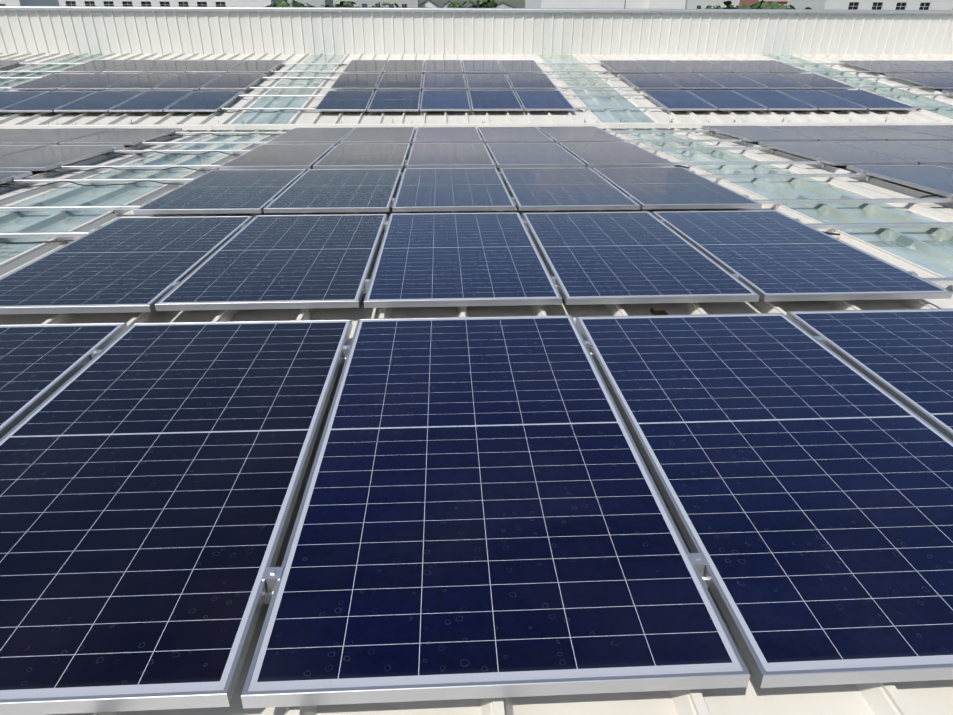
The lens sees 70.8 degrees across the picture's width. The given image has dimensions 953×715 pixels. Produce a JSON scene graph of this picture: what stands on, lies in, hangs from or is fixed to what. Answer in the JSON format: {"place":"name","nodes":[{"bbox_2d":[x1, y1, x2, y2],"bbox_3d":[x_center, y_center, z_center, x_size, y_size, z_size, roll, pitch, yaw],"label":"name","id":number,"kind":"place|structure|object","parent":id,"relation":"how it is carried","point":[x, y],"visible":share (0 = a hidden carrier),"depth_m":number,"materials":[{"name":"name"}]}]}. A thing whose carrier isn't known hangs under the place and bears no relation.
{"place":"outdoors","nodes":[
{"label":"outdoors","id":0,"kind":"place"},
{"bbox_2d":[0,0,58,5],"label":"white block","id":1,"kind":"structure","parent":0,"point":[31,2],"depth_m":105.78,"materials":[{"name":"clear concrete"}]},
{"bbox_2d":[58,0,272,6],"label":"office block","id":2,"kind":"structure","parent":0,"point":[208,3],"depth_m":130.19,"materials":[{"name":"white concrete"}]},
{"bbox_2d":[350,0,418,7],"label":"grey block","id":3,"kind":"structure","parent":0,"point":[399,3],"depth_m":202.44,"materials":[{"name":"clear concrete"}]},
{"bbox_2d":[419,0,524,4],"label":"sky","id":4,"kind":"structure","parent":0,"point":[511,2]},
{"bbox_2d":[0,128,952,714],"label":"roof","id":5,"kind":"structure","parent":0,"point":[904,698],"depth_m":3.47,"materials":[{"name":"paint"}]},
{"bbox_2d":[0,128,952,276],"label":"skylights","id":6,"kind":"object","parent":5,"relation":"on","point":[931,249],"visible":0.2,"depth_m":6.25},
{"bbox_2d":[0,130,952,603],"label":"mounting rails","id":7,"kind":"object","parent":5,"relation":"on","point":[816,226],"visible":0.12,"depth_m":6.76,"materials":[{"name":"silver metal"}]},
{"bbox_2d":[0,145,46,155],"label":"solar panel","id":8,"kind":"object","parent":7,"relation":"on","point":[7,149],"visible":0.83,"depth_m":8.71,"materials":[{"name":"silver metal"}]},
{"bbox_2d":[0,129,50,139],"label":"solar panel","id":9,"kind":"object","parent":7,"relation":"on","point":[6,133],"visible":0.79,"depth_m":10.47,"materials":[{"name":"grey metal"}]},
{"bbox_2d":[0,128,118,144],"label":"solar panel","id":10,"kind":"object","parent":7,"relation":"on","point":[56,136],"visible":0.9,"depth_m":9.96,"materials":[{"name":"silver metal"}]},
{"bbox_2d":[0,145,124,170],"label":"solar panel","id":11,"kind":"object","parent":7,"relation":"on","point":[46,158],"visible":1,"depth_m":8.05,"materials":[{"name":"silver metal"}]},
{"bbox_2d":[0,323,127,438],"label":"solar panel","id":12,"kind":"object","parent":7,"relation":"on","point":[40,364],"visible":0.89,"depth_m":2.71,"materials":[{"name":"blue glass"}]},
{"bbox_2d":[58,128,181,144],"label":"solar panel","id":13,"kind":"object","parent":7,"relation":"on","point":[127,136],"visible":0.94,"depth_m":9.99,"materials":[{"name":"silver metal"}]},
{"bbox_2d":[0,216,252,313],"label":"solar panel","id":14,"kind":"object","parent":7,"relation":"on","point":[128,264],"visible":0.96,"depth_m":3.88,"materials":[{"name":"blue glass"}]},
{"bbox_2d":[0,319,352,714],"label":"solar panel","id":15,"kind":"object","parent":7,"relation":"on","point":[151,477],"visible":1,"depth_m":1.81,"materials":[{"name":"blue glass"}]},
{"bbox_2d":[133,169,306,213],"bbox_3d":[-2.259,-1.569,6.225,0.992,0.037,2.000,-1,24,-3],"label":"solar panel","id":16,"kind":"object","parent":7,"relation":"on","point":[228,191],"visible":0.92,"depth_m":5.92,"materials":[{"name":"blue glass"}]},
{"bbox_2d":[155,214,386,310],"bbox_3d":[-1.132,-0.666,4.227,0.992,0.035,2.000,-1,24,-3],"label":"solar panel","id":17,"kind":"object","parent":7,"relation":"on","point":[287,261],"visible":1,"depth_m":3.86,"materials":[{"name":"blue glass"}]},
{"bbox_2d":[219,144,335,169],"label":"solar panel","id":18,"kind":"object","parent":7,"relation":"on","point":[284,156],"visible":0.94,"depth_m":7.98,"materials":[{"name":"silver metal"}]},
{"bbox_2d":[267,127,354,143],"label":"solar panel","id":19,"kind":"object","parent":7,"relation":"on","point":[314,136],"visible":0.88,"depth_m":10.02,"materials":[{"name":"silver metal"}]},
{"bbox_2d":[263,169,401,212],"bbox_3d":[-1.246,-1.587,6.265,0.992,0.037,2.000,-1,24,-3],"label":"solar panel","id":20,"kind":"object","parent":7,"relation":"on","point":[335,190],"visible":1,"depth_m":5.96,"materials":[{"name":"blue glass"}]},
{"bbox_2d":[313,143,409,168],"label":"solar panel","id":21,"kind":"object","parent":7,"relation":"on","point":[369,156],"visible":0.98,"depth_m":7.99,"materials":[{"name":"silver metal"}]},
{"bbox_2d":[340,127,414,143],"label":"solar panel","id":22,"kind":"object","parent":7,"relation":"on","point":[370,135],"visible":0.94,"depth_m":10.14,"materials":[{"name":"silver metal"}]},
{"bbox_2d":[413,127,482,142],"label":"solar panel","id":23,"kind":"object","parent":7,"relation":"on","point":[447,134],"visible":0.92,"depth_m":10.14,"materials":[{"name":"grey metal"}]},
{"bbox_2d":[406,143,494,167],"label":"solar panel","id":24,"kind":"object","parent":7,"relation":"on","point":[449,155],"visible":0.98,"depth_m":8.07,"materials":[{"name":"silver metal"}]},
{"bbox_2d":[392,168,515,211],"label":"solar panel","id":25,"kind":"object","parent":7,"relation":"on","point":[450,189],"visible":1,"depth_m":6.00,"materials":[{"name":"blue glass"}]},
{"bbox_2d":[364,212,561,307],"bbox_3d":[-0.116,-0.685,4.265,0.992,0.037,2.000,-1,24,-3],"label":"solar panel","id":26,"kind":"object","parent":7,"relation":"on","point":[453,259],"visible":1,"depth_m":3.91,"materials":[{"name":"blue glass"}]},
{"bbox_2d":[3,126,952,591],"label":"panel clamps","id":27,"kind":"object","parent":7,"relation":"attached to","point":[271,576],"visible":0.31,"depth_m":3.64,"materials":[{"name":"silver metal"}]},
{"bbox_2d":[241,315,749,708],"bbox_3d":[-0.003,0.239,2.219,0.992,0.036,2.000,-1,24,-2],"label":"solar panel","id":28,"kind":"object","parent":7,"relation":"on","point":[483,511],"visible":1,"depth_m":1.68,"materials":[{"name":"blue glass"}]},
{"bbox_2d":[477,127,553,142],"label":"solar panel","id":29,"kind":"object","parent":7,"relation":"on","point":[512,134],"visible":0.92,"depth_m":10.17,"materials":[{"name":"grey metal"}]},
{"bbox_2d":[486,143,585,167],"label":"solar panel","id":30,"kind":"object","parent":7,"relation":"on","point":[530,155],"visible":0.98,"depth_m":8.10,"materials":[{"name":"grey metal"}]},
{"bbox_2d":[499,167,639,210],"bbox_3d":[0.790,-1.626,6.360,0.992,0.037,2.000,-1,24,-3],"label":"solar panel","id":31,"kind":"object","parent":7,"relation":"on","point":[546,189],"visible":1,"depth_m":6.07,"materials":[{"name":"blue glass"}]},
{"bbox_2d":[537,126,623,142],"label":"solar panel","id":32,"kind":"object","parent":7,"relation":"on","point":[576,134],"visible":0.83,"depth_m":10.29,"materials":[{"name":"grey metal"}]},
{"bbox_2d":[559,142,674,166],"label":"solar panel","id":33,"kind":"object","parent":7,"relation":"on","point":[618,154],"visible":0.96,"depth_m":8.17,"materials":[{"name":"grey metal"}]},
{"bbox_2d":[522,211,759,304],"bbox_3d":[0.899,-0.704,4.316,0.992,0.035,2.000,-1,24,-3],"label":"solar panel","id":34,"kind":"object","parent":7,"relation":"on","point":[639,257],"visible":1,"depth_m":3.96,"materials":[{"name":"blue glass"}]},
{"bbox_2d":[592,167,761,208],"bbox_3d":[1.800,-1.646,6.406,0.992,0.035,2.000,-1,24,-3],"label":"solar panel","id":35,"kind":"object","parent":7,"relation":"on","point":[664,188],"visible":0.96,"depth_m":6.11,"materials":[{"name":"blue glass"}]},
{"bbox_2d":[702,126,817,141],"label":"solar panel","id":36,"kind":"object","parent":7,"relation":"on","point":[755,134],"visible":0.98,"depth_m":10.32,"materials":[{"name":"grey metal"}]},
{"bbox_2d":[575,313,952,687],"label":"solar panel","id":37,"kind":"object","parent":7,"relation":"on","point":[803,478],"visible":1,"depth_m":1.91,"materials":[{"name":"blue glass"}]},
{"bbox_2d":[652,210,952,301],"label":"solar panel","id":38,"kind":"object","parent":7,"relation":"on","point":[770,255],"visible":0.96,"depth_m":4.01,"materials":[{"name":"blue glass"}]},
{"bbox_2d":[762,126,885,141],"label":"solar panel","id":39,"kind":"object","parent":7,"relation":"on","point":[819,133],"visible":0.81,"depth_m":10.48,"materials":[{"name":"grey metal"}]},
{"bbox_2d":[758,141,917,165],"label":"solar panel","id":40,"kind":"object","parent":7,"relation":"on","point":[831,153],"visible":0.96,"depth_m":8.36,"materials":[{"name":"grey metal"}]},
{"bbox_2d":[786,308,952,440],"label":"solar panel","id":41,"kind":"object","parent":7,"relation":"on","point":[904,356],"visible":0.91,"depth_m":2.80,"materials":[{"name":"blue glass"}]},
{"bbox_2d":[820,125,952,140],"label":"solar panel","id":42,"kind":"object","parent":7,"relation":"on","point":[889,134],"visible":0.83,"depth_m":10.49,"materials":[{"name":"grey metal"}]},
{"bbox_2d":[829,141,952,164],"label":"solar panel","id":43,"kind":"object","parent":7,"relation":"on","point":[921,155],"visible":0.92,"depth_m":8.55,"materials":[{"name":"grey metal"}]},
{"bbox_2d":[846,165,952,198],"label":"solar panel","id":44,"kind":"object","parent":7,"relation":"on","point":[935,179],"visible":1,"depth_m":6.84,"materials":[{"name":"blue glass"}]},
{"bbox_2d":[875,125,952,137],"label":"solar panel","id":45,"kind":"object","parent":7,"relation":"on","point":[936,131],"visible":0.89,"depth_m":11.04,"materials":[{"name":"grey glass"}]},
{"bbox_2d":[899,141,952,151],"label":"solar panel","id":46,"kind":"object","parent":7,"relation":"on","point":[945,145],"visible":0.82,"depth_m":9.23,"materials":[{"name":"grey glass"}]},
{"bbox_2d":[0,121,952,129],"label":"roof ridge","id":47,"kind":"structure","parent":5,"relation":"on","point":[415,125],"depth_m":11.74,"materials":[{"name":"paint"}]},
{"bbox_2d":[0,52,952,124],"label":"roof","id":48,"kind":"structure","parent":0,"point":[298,117],"depth_m":13.66,"materials":[{"name":"paint"}]},
{"bbox_2d":[0,9,952,55],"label":"parapet wall","id":49,"kind":"structure","parent":48,"relation":"on","point":[258,33],"depth_m":20.19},
{"bbox_2d":[0,6,952,14],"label":"parapet cap","id":50,"kind":"object","parent":49,"relation":"on","point":[423,10],"visible":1,"depth_m":19.86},
{"bbox_2d":[0,53,952,128],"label":"skylights","id":51,"kind":"object","parent":48,"relation":"on","point":[602,116],"visible":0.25,"depth_m":15.73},
{"bbox_2d":[0,63,952,109],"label":"mounting rails","id":52,"kind":"object","parent":48,"relation":"on","point":[536,63],"visible":0.27,"depth_m":15.72,"materials":[{"name":"silver metal"}]},
{"bbox_2d":[0,91,47,108],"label":"solar panel","id":53,"kind":"object","parent":52,"relation":"on","point":[8,98],"visible":0.88,"depth_m":13.80,"materials":[{"name":"blue glass"}]},
{"bbox_2d":[0,91,96,111],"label":"solar panel","id":54,"kind":"object","parent":52,"relation":"on","point":[50,101],"visible":0.92,"depth_m":13.37,"materials":[{"name":"blue glass"}]},
{"bbox_2d":[9,73,95,89],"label":"solar panel","id":55,"kind":"object","parent":52,"relation":"on","point":[54,81],"visible":0.92,"depth_m":15.30,"materials":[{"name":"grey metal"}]},
{"bbox_2d":[60,60,130,72],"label":"solar panel","id":56,"kind":"object","parent":52,"relation":"on","point":[96,66],"visible":0.92,"depth_m":17.20,"materials":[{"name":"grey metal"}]},
{"bbox_2d":[57,73,138,89],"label":"solar panel","id":57,"kind":"object","parent":52,"relation":"on","point":[100,81],"visible":0.92,"depth_m":15.34,"materials":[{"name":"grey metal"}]},
{"bbox_2d":[54,91,145,111],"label":"solar panel","id":58,"kind":"object","parent":52,"relation":"on","point":[102,101],"visible":0.96,"depth_m":13.40,"materials":[{"name":"blue glass"}]},
{"bbox_2d":[102,60,169,72],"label":"solar panel","id":59,"kind":"object","parent":52,"relation":"on","point":[136,66],"visible":0.92,"depth_m":17.26,"materials":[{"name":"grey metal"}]},
{"bbox_2d":[105,74,179,89],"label":"solar panel","id":60,"kind":"object","parent":52,"relation":"on","point":[144,82],"visible":0.94,"depth_m":15.31,"materials":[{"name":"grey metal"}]},
{"bbox_2d":[109,91,193,111],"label":"solar panel","id":61,"kind":"object","parent":52,"relation":"on","point":[153,101],"visible":0.92,"depth_m":13.44,"materials":[{"name":"blue glass"}]},
{"bbox_2d":[144,60,207,72],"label":"solar panel","id":62,"kind":"object","parent":52,"relation":"on","point":[177,66],"visible":0.92,"depth_m":17.32,"materials":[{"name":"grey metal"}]},
{"bbox_2d":[153,74,222,89],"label":"solar panel","id":63,"kind":"object","parent":52,"relation":"on","point":[188,82],"visible":0.94,"depth_m":15.34,"materials":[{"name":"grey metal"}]},
{"bbox_2d":[163,91,241,111],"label":"solar panel","id":64,"kind":"object","parent":52,"relation":"on","point":[204,101],"visible":1,"depth_m":13.49,"materials":[{"name":"blue glass"}]},
{"bbox_2d":[186,60,245,72],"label":"solar panel","id":65,"kind":"object","parent":52,"relation":"on","point":[217,66],"visible":0.98,"depth_m":17.36,"materials":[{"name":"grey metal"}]},
{"bbox_2d":[200,74,265,89],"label":"solar panel","id":66,"kind":"object","parent":52,"relation":"on","point":[233,82],"visible":1,"depth_m":15.40,"materials":[{"name":"blue glass"}]},
{"bbox_2d":[228,60,283,72],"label":"solar panel","id":67,"kind":"object","parent":52,"relation":"on","point":[256,66],"visible":1,"depth_m":17.42,"materials":[{"name":"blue glass"}]},
{"bbox_2d":[314,91,373,110],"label":"solar panel","id":68,"kind":"object","parent":52,"relation":"on","point":[345,100],"visible":1,"depth_m":13.62,"materials":[{"name":"blue glass"}]},
{"bbox_2d":[330,73,381,89],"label":"solar panel","id":69,"kind":"object","parent":52,"relation":"on","point":[356,81],"visible":1,"depth_m":15.59,"materials":[{"name":"blue glass"}]},
{"bbox_2d":[343,60,387,72],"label":"solar panel","id":70,"kind":"object","parent":52,"relation":"on","point":[366,66],"visible":1,"depth_m":17.55,"materials":[{"name":"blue glass"}]},
{"bbox_2d":[367,91,420,110],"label":"solar panel","id":71,"kind":"object","parent":52,"relation":"on","point":[395,100],"visible":1,"depth_m":13.65,"materials":[{"name":"blue glass"}]},
{"bbox_2d":[376,73,422,89],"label":"solar panel","id":72,"kind":"object","parent":52,"relation":"on","point":[398,81],"visible":1,"depth_m":15.64,"materials":[{"name":"blue glass"}]},
{"bbox_2d":[384,60,423,72],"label":"solar panel","id":73,"kind":"object","parent":52,"relation":"on","point":[404,66],"visible":1,"depth_m":17.60,"materials":[{"name":"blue glass"}]},
{"bbox_2d":[424,60,462,72],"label":"solar panel","id":74,"kind":"object","parent":52,"relation":"on","point":[443,66],"visible":1,"depth_m":17.63,"materials":[{"name":"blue glass"}]},
{"bbox_2d":[422,73,466,89],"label":"solar panel","id":75,"kind":"object","parent":52,"relation":"on","point":[444,82],"visible":1,"depth_m":15.60,"materials":[{"name":"blue glass"}]},
{"bbox_2d":[420,90,470,110],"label":"solar panel","id":76,"kind":"object","parent":52,"relation":"on","point":[444,100],"visible":1,"depth_m":13.75,"materials":[{"name":"blue glass"}]},
{"bbox_2d":[2,61,952,112],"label":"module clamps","id":77,"kind":"object","parent":52,"relation":"attached to","point":[466,85],"visible":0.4,"depth_m":15.57,"materials":[{"name":"silver metal"}]},
{"bbox_2d":[462,60,503,72],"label":"solar panel","id":78,"kind":"object","parent":52,"relation":"on","point":[481,66],"visible":1,"depth_m":17.69,"materials":[{"name":"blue glass"}]},
{"bbox_2d":[465,74,511,89],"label":"solar panel","id":79,"kind":"object","parent":52,"relation":"on","point":[487,81],"visible":1,"depth_m":15.65,"materials":[{"name":"blue glass"}]},
{"bbox_2d":[468,90,522,110],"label":"solar panel","id":80,"kind":"object","parent":52,"relation":"on","point":[494,100],"visible":1,"depth_m":13.78,"materials":[{"name":"blue glass"}]},
{"bbox_2d":[498,60,542,72],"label":"solar panel","id":81,"kind":"object","parent":52,"relation":"on","point":[519,66],"visible":1,"depth_m":17.75,"materials":[{"name":"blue glass"}]},
{"bbox_2d":[506,73,556,89],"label":"solar panel","id":82,"kind":"object","parent":52,"relation":"on","point":[530,81],"visible":1,"depth_m":15.78,"materials":[{"name":"blue glass"}]},
{"bbox_2d":[515,90,574,110],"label":"solar panel","id":83,"kind":"object","parent":52,"relation":"on","point":[543,100],"visible":1,"depth_m":13.82,"materials":[{"name":"blue glass"}]},
{"bbox_2d":[599,60,653,72],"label":"solar panel","id":84,"kind":"object","parent":52,"relation":"on","point":[624,66],"visible":1,"depth_m":17.88,"materials":[{"name":"blue glass"}]},
{"bbox_2d":[618,74,681,88],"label":"solar panel","id":85,"kind":"object","parent":52,"relation":"on","point":[648,81],"visible":1,"depth_m":15.91,"materials":[{"name":"blue glass"}]},
{"bbox_2d":[635,60,692,72],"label":"solar panel","id":86,"kind":"object","parent":52,"relation":"on","point":[662,66],"visible":0.98,"depth_m":17.93,"materials":[{"name":"blue glass"}]},
{"bbox_2d":[642,90,716,110],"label":"solar panel","id":87,"kind":"object","parent":52,"relation":"on","point":[675,100],"visible":1,"depth_m":13.96,"materials":[{"name":"blue glass"}]},
{"bbox_2d":[658,73,725,88],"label":"solar panel","id":88,"kind":"object","parent":52,"relation":"on","point":[689,81],"visible":0.94,"depth_m":15.94,"materials":[{"name":"blue glass"}]},
{"bbox_2d":[671,60,731,72],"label":"solar panel","id":89,"kind":"object","parent":52,"relation":"on","point":[699,66],"visible":0.94,"depth_m":17.97,"materials":[{"name":"blue glass"}]},
{"bbox_2d":[687,90,767,109],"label":"solar panel","id":90,"kind":"object","parent":52,"relation":"on","point":[724,100],"visible":0.9,"depth_m":13.99,"materials":[{"name":"blue glass"}]},
{"bbox_2d":[697,73,768,88],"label":"solar panel","id":91,"kind":"object","parent":52,"relation":"on","point":[732,81],"visible":0.94,"depth_m":16.00,"materials":[{"name":"blue glass"}]},
{"bbox_2d":[706,60,769,72],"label":"solar panel","id":92,"kind":"object","parent":52,"relation":"on","point":[736,66],"visible":0.92,"depth_m":18.04,"materials":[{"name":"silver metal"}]},
{"bbox_2d":[732,90,817,109],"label":"solar panel","id":93,"kind":"object","parent":52,"relation":"on","point":[772,100],"visible":0.94,"depth_m":14.03,"materials":[{"name":"blue glass"}]},
{"bbox_2d":[737,73,812,88],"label":"solar panel","id":94,"kind":"object","parent":52,"relation":"on","point":[773,81],"visible":0.96,"depth_m":16.04,"materials":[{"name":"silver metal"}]},
{"bbox_2d":[741,60,808,72],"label":"solar panel","id":95,"kind":"object","parent":52,"relation":"on","point":[773,66],"visible":0.94,"depth_m":18.07,"materials":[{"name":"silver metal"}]},
{"bbox_2d":[776,73,855,88],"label":"solar panel","id":96,"kind":"object","parent":52,"relation":"on","point":[815,81],"visible":0.9,"depth_m":16.09,"materials":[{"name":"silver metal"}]},
{"bbox_2d":[776,90,866,109],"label":"solar panel","id":97,"kind":"object","parent":52,"relation":"on","point":[820,100],"visible":0.9,"depth_m":14.07,"materials":[{"name":"blue glass"}]},
{"bbox_2d":[820,90,916,109],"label":"solar panel","id":98,"kind":"object","parent":52,"relation":"on","point":[868,100],"visible":0.92,"depth_m":14.11,"materials":[{"name":"blue glass"}]},
{"bbox_2d":[839,61,914,72],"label":"solar panel","id":99,"kind":"object","parent":52,"relation":"on","point":[876,67],"visible":1,"depth_m":18.12,"materials":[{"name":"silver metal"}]},
{"bbox_2d":[874,60,952,72],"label":"solar panel","id":100,"kind":"object","parent":52,"relation":"on","point":[914,66],"visible":0.94,"depth_m":18.25,"materials":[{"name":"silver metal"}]},
{"bbox_2d":[884,73,952,88],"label":"solar panel","id":101,"kind":"object","parent":52,"relation":"on","point":[928,81],"visible":1,"depth_m":16.33,"materials":[{"name":"blue glass"}]},
{"bbox_2d":[525,0,686,8],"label":"white block","id":102,"kind":"structure","parent":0,"point":[630,4],"depth_m":75.86,"materials":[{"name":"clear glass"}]},
{"bbox_2d":[648,0,685,8],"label":"white block","id":103,"kind":"structure","parent":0,"point":[667,4],"depth_m":75.32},
{"bbox_2d":[419,4,952,9],"bbox_3d":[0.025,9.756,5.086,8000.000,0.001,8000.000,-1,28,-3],"label":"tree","id":104,"kind":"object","parent":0,"point":[516,6],"depth_m":2385.43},
{"bbox_2d":[686,0,739,8],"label":"building","id":105,"kind":"structure","parent":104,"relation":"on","point":[695,4],"depth_m":269.77,"materials":[{"name":"glass"}]},
{"bbox_2d":[787,0,952,9],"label":"pale block","id":106,"kind":"structure","parent":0,"point":[882,4],"depth_m":113.95,"materials":[{"name":"white concrete"}]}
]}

